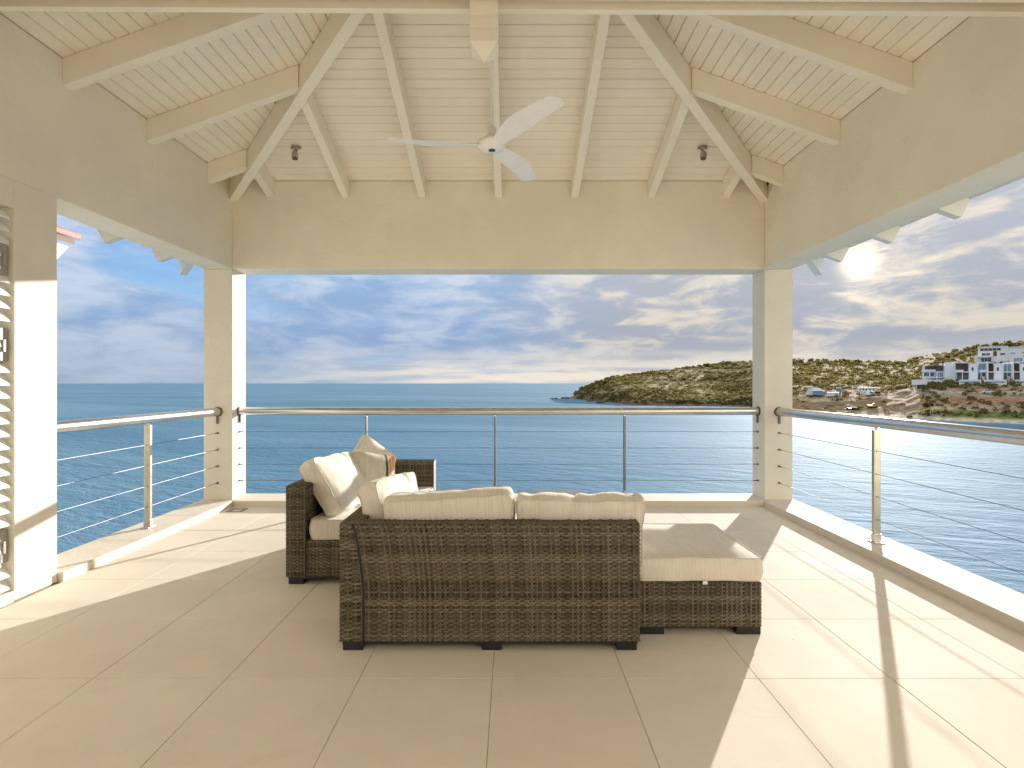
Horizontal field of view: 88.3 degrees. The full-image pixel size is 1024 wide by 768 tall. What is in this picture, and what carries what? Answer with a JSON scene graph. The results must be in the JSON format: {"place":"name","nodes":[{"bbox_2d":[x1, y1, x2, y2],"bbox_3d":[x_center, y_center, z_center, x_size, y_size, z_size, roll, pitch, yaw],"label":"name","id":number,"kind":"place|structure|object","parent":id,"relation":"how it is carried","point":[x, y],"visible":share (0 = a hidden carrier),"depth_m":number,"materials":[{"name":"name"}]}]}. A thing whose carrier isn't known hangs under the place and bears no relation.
{"place":"outdoors","nodes":[
{"label":"outdoors","id":0,"kind":"place"},
{"bbox_2d":[57,226,80,258],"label":"neighbouring wing","id":1,"kind":"structure","parent":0,"point":[61,248],"depth_m":6.05,"materials":[{"name":"white paint"}]},
{"bbox_2d":[232,181,764,274],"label":"wall back","id":2,"kind":"structure","parent":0,"point":[517,228],"depth_m":5.73,"materials":[{"name":"beige paint"}]},
{"bbox_2d":[0,507,1023,767],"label":"floor","id":3,"kind":"structure","parent":0,"point":[210,643],"depth_m":2.37,"materials":[{"name":"tile"}]},
{"bbox_2d":[0,14,231,607],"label":"wall","id":4,"kind":"structure","parent":3,"relation":"on","point":[90,155],"depth_m":3.47,"materials":[{"name":"beige paint"}]},
{"bbox_2d":[0,209,9,592],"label":"louvre shutter","id":5,"kind":"object","parent":4,"relation":"attached to","point":[4,445],"visible":1,"depth_m":3.18,"materials":[{"name":"white wood"}]},
{"bbox_2d":[56,499,231,582],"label":"curb","id":6,"kind":"structure","parent":3,"relation":"on","point":[77,561],"depth_m":4.30,"materials":[{"name":"stone"}]},
{"bbox_2d":[57,407,222,537],"bbox_3d":[-3.195,0.762,4.628,0.103,1.007,2.205,0,0,0],"label":"cable railing","id":7,"kind":"object","parent":6,"relation":"on","point":[67,426],"visible":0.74,"depth_m":4.62,"materials":[{"name":"metal"}]},
{"bbox_2d":[225,508,248,511],"bbox_3d":[-2.880,1.332,5.520,0.170,0.016,0.150,0,0,0],"label":"floor drain","id":8,"kind":"object","parent":3,"relation":"on","point":[236,509],"visible":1,"depth_m":5.51,"materials":[{"name":"metal"}]},
{"bbox_2d":[285,459,435,583],"bbox_3d":[-1.090,1.003,4.120,0.812,0.654,1.292,0,0,0],"label":"wicker sofa","id":9,"kind":"object","parent":3,"relation":"on","point":[307,557],"visible":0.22,"depth_m":3.49,"materials":[{"name":"brown wicker"}]},
{"bbox_2d":[309,487,432,538],"bbox_3d":[-1.014,0.974,4.065,0.681,0.139,1.145,0,0,0],"label":"seat cushion","id":10,"kind":"object","parent":9,"relation":"on","point":[322,526],"visible":0.14,"depth_m":3.50,"materials":[{"name":"fabric"}]},
{"bbox_2d":[300,452,365,516],"bbox_3d":[-1.265,0.735,3.881,0.190,0.456,0.585,-35,-8,6],"label":"back cushion","id":11,"kind":"object","parent":10,"relation":"on","point":[337,480],"visible":0.81,"depth_m":3.66,"materials":[{"name":"fabric"}]},
{"bbox_2d":[352,450,395,481],"bbox_3d":[-1.102,0.731,4.201,0.385,0.383,0.148,15,-33,-35],"label":"scatter pillow","id":12,"kind":"object","parent":10,"relation":"on","point":[372,465],"visible":0.52,"depth_m":4.17,"materials":[{"name":"fabric"}]},
{"bbox_2d":[353,435,395,457],"bbox_3d":[-1.193,0.680,4.448,0.382,0.391,0.150,42,-45,-23],"label":"back cushion","id":13,"kind":"object","parent":10,"relation":"on","point":[367,443],"visible":0.27,"depth_m":4.45,"materials":[{"name":"fabric"}]},
{"bbox_2d":[339,506,640,649],"bbox_3d":[-0.111,1.011,3.003,1.497,0.639,0.805,0,0,0],"label":"wicker sofa","id":14,"kind":"object","parent":3,"relation":"on","point":[492,584],"visible":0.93,"depth_m":2.61,"materials":[{"name":"brown wicker"}]},
{"bbox_2d":[357,472,417,519],"bbox_3d":[-0.666,0.731,2.999,0.168,0.412,0.478,-18,-8,14],"label":"back cushion","id":15,"kind":"object","parent":14,"relation":"on","point":[373,494],"visible":0.44,"depth_m":2.82,"materials":[{"name":"fabric"}]},
{"bbox_2d":[384,486,514,520],"bbox_3d":[-0.317,0.759,2.775,0.682,0.395,0.166,-4,8,0],"label":"back cushion","id":16,"kind":"object","parent":14,"relation":"on","point":[489,503],"visible":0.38,"depth_m":2.69,"materials":[{"name":"fabric"}]},
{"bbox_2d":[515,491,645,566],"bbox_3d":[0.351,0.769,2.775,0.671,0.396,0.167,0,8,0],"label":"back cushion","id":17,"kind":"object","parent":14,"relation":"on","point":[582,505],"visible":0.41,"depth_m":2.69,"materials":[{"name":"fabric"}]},
{"bbox_2d":[231,493,764,506],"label":"curb back","id":18,"kind":"structure","parent":3,"relation":"on","point":[650,500],"depth_m":5.69,"materials":[{"name":"stone"}]},
{"bbox_2d":[204,269,245,499],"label":"column","id":19,"kind":"structure","parent":18,"relation":"on","point":[225,340],"depth_m":5.73,"materials":[{"name":"beige paint"}]},
{"bbox_2d":[237,406,760,493],"bbox_3d":[-0.147,0.762,5.875,5.785,1.007,0.103,0,0,0],"label":"cable railing","id":20,"kind":"object","parent":18,"relation":"on","point":[495,411],"visible":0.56,"depth_m":5.84,"materials":[{"name":"metal"}]},
{"bbox_2d":[753,269,791,499],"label":"column","id":21,"kind":"structure","parent":18,"relation":"on","point":[772,339],"depth_m":5.73,"materials":[{"name":"beige paint"}]},
{"bbox_2d":[640,581,761,633],"bbox_3d":[0.997,1.188,3.130,0.653,0.284,0.692,0,0,0],"label":"wicker ottoman","id":22,"kind":"object","parent":3,"relation":"on","point":[735,606],"visible":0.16,"depth_m":2.79,"materials":[{"name":"brown wicker"}]},
{"bbox_2d":[640,523,763,583],"bbox_3d":[0.997,0.990,3.130,0.675,0.139,0.710,0,0,0],"label":"seat cushion","id":23,"kind":"object","parent":22,"relation":"on","point":[705,553],"visible":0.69,"depth_m":2.82,"materials":[{"name":"fabric"}]},
{"bbox_2d":[764,499,1023,633],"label":"curb","id":24,"kind":"structure","parent":3,"relation":"on","point":[999,603],"depth_m":3.66,"materials":[{"name":"stone"}]},
{"bbox_2d":[774,407,1023,574],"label":"cable railing","id":25,"kind":"object","parent":24,"relation":"on","point":[1001,435],"visible":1,"depth_m":4.11,"materials":[{"name":"metal"}]},
{"bbox_2d":[0,0,1023,275],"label":"roof","id":26,"kind":"structure","parent":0,"point":[756,96],"depth_m":4.35,"materials":[{"name":"beige paint"}]},
{"bbox_2d":[291,146,300,160],"bbox_3d":[-2.163,-2.300,5.264,0.095,0.161,0.125,0,0,0],"label":"spot lamp","id":27,"kind":"object","parent":26,"relation":"attached to","point":[294,155],"visible":1,"depth_m":5.23,"materials":[{"name":"grey metal"}]},
{"bbox_2d":[386,60,563,180],"bbox_3d":[-0.283,-2.195,3.800,1.203,1.075,1.297,0,0,0],"label":"ceiling fan","id":28,"kind":"object","parent":26,"relation":"hanging from","point":[512,126],"visible":0.96,"depth_m":3.69,"materials":[{"name":"white plastic"}]},
{"bbox_2d":[698,146,707,160],"bbox_3d":[1.907,-2.300,5.264,0.095,0.161,0.125,0,0,0],"label":"spot lamp","id":29,"kind":"object","parent":26,"relation":"attached to","point":[703,155],"visible":1,"depth_m":5.23,"materials":[{"name":"grey metal"}]},
{"bbox_2d":[57,383,1023,593],"bbox_3d":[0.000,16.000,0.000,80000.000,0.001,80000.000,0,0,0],"label":"sea","id":30,"kind":"structure","parent":0,"point":[590,447],"depth_m":116.67,"materials":[{"name":"liquid"}]},
{"bbox_2d":[57,178,1023,382],"label":"sky","id":31,"kind":"structure","parent":0,"point":[943,283],"materials":[{"name":"blue"}]},
{"bbox_2d":[518,490,585,493],"bbox_3d":[0.340,1.130,4.295,0.580,0.400,0.610,0,0,0],"label":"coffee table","id":32,"kind":"object","parent":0,"point":[565,491],"depth_m":4.53,"materials":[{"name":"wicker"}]},
{"bbox_2d":[570,341,1023,423],"bbox_3d":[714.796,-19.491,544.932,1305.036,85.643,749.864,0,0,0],"label":"headland","id":33,"kind":"structure","parent":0,"point":[911,399],"depth_m":300.59,"materials":[{"name":"green plant"}]},
{"bbox_2d":[573,340,1023,417],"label":"scrub","id":34,"kind":"object","parent":33,"relation":"on","point":[676,397],"visible":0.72,"depth_m":421.00,"materials":[{"name":"green plant"}]},
{"bbox_2d":[806,387,823,394],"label":"marquee tent","id":35,"kind":"object","parent":33,"relation":"on","point":[814,391],"visible":1,"depth_m":326.66,"materials":[{"name":"white fabric"}]},
{"bbox_2d":[827,392,838,396],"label":"site container","id":36,"kind":"object","parent":33,"relation":"on","point":[832,394],"visible":0.99,"depth_m":318.20,"materials":[{"name":"metal"}]},
{"bbox_2d":[857,387,879,392],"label":"site cabin","id":37,"kind":"object","parent":33,"relation":"on","point":[862,389],"visible":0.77,"depth_m":323.98,"materials":[{"name":"white metal"}]},
{"bbox_2d":[867,403,876,407],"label":"excavator","id":38,"kind":"object","parent":33,"relation":"on","point":[872,405],"visible":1,"depth_m":273.52,"materials":[{"name":"metal"}]},
{"bbox_2d":[912,362,954,388],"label":"white villa","id":39,"kind":"object","parent":33,"relation":"on","point":[945,371],"visible":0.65,"depth_m":288.83,"materials":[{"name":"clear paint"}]},
{"bbox_2d":[924,372,933,376],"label":"window","id":40,"kind":"structure","parent":39,"relation":"in","point":[926,374],"depth_m":293.42,"materials":[{"name":"clear glass"}]},
{"bbox_2d":[925,366,942,370],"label":"window","id":41,"kind":"structure","parent":39,"relation":"in","point":[938,368],"depth_m":291.78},
{"bbox_2d":[935,372,942,379],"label":"window","id":42,"kind":"structure","parent":39,"relation":"in","point":[939,374],"depth_m":290.43,"materials":[{"name":"clear glass"}]},
{"bbox_2d":[954,362,987,384],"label":"white villa","id":43,"kind":"object","parent":33,"relation":"on","point":[967,371],"visible":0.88,"depth_m":274.46,"materials":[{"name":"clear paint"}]},
{"bbox_2d":[956,364,967,371],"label":"window","id":44,"kind":"structure","parent":43,"relation":"in","point":[964,367],"depth_m":279.44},
{"bbox_2d":[956,373,967,379],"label":"window","id":45,"kind":"structure","parent":43,"relation":"in","point":[958,375],"depth_m":279.64,"materials":[{"name":"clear glass"}]},
{"bbox_2d":[978,364,985,371],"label":"window","id":46,"kind":"structure","parent":43,"relation":"in","point":[980,366],"depth_m":273.96,"materials":[{"name":"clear glass"}]},
{"bbox_2d":[978,372,985,378],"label":"window","id":47,"kind":"structure","parent":43,"relation":"in","point":[980,374],"depth_m":273.96,"materials":[{"name":"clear glass"}]},
{"bbox_2d":[974,346,1007,362],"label":"white villa","id":48,"kind":"object","parent":33,"relation":"on","point":[997,354],"visible":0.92,"depth_m":330.67,"materials":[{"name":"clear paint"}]},
{"bbox_2d":[981,357,990,361],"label":"window","id":49,"kind":"structure","parent":48,"relation":"in","point":[982,359],"depth_m":332.89,"materials":[{"name":"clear glass"}]},
{"bbox_2d":[980,348,1000,350],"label":"window","id":50,"kind":"structure","parent":48,"relation":"in","point":[981,349],"depth_m":331.35,"materials":[{"name":"grey glass"}]},
{"bbox_2d":[979,362,1013,385],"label":"white villa","id":51,"kind":"object","parent":33,"relation":"on","point":[998,373],"visible":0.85,"depth_m":268.22,"materials":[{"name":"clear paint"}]},
{"bbox_2d":[988,364,992,371],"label":"window","id":52,"kind":"structure","parent":51,"relation":"in","point":[990,366],"depth_m":273.10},
{"bbox_2d":[988,373,992,379],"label":"window","id":53,"kind":"structure","parent":51,"relation":"in","point":[990,375],"depth_m":273.10,"materials":[{"name":"clear glass"}]},
{"bbox_2d":[1003,364,1010,371],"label":"window","id":54,"kind":"structure","parent":51,"relation":"in","point":[1006,367],"depth_m":268.34,"materials":[{"name":"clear glass"}]},
{"bbox_2d":[1003,372,1010,379],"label":"window","id":55,"kind":"structure","parent":51,"relation":"in","point":[1005,374],"depth_m":268.47,"materials":[{"name":"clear glass"}]},
{"bbox_2d":[1005,362,1023,385],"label":"white villa","id":56,"kind":"object","parent":33,"relation":"on","point":[1018,370],"visible":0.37,"depth_m":269.63,"materials":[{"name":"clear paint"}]},
{"bbox_2d":[1014,364,1018,371],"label":"window","id":57,"kind":"structure","parent":56,"relation":"in","point":[1016,366],"depth_m":270.84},
{"bbox_2d":[1014,373,1018,379],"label":"window","id":58,"kind":"structure","parent":56,"relation":"in","point":[1016,375],"depth_m":270.84,"materials":[{"name":"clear glass"}]},
{"bbox_2d":[1008,346,1023,362],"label":"white villa","id":59,"kind":"object","parent":33,"relation":"on","point":[1015,354],"visible":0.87,"depth_m":324.06,"materials":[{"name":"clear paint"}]},
{"bbox_2d":[866,391,874,395],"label":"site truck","id":60,"kind":"object","parent":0,"point":[870,393],"visible":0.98,"depth_m":306.23,"materials":[{"name":"white metal"}]},
{"bbox_2d":[765,17,1023,268],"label":"wall","id":61,"kind":"structure","parent":0,"point":[947,129],"depth_m":3.60,"materials":[{"name":"beige paint"}]}
]}

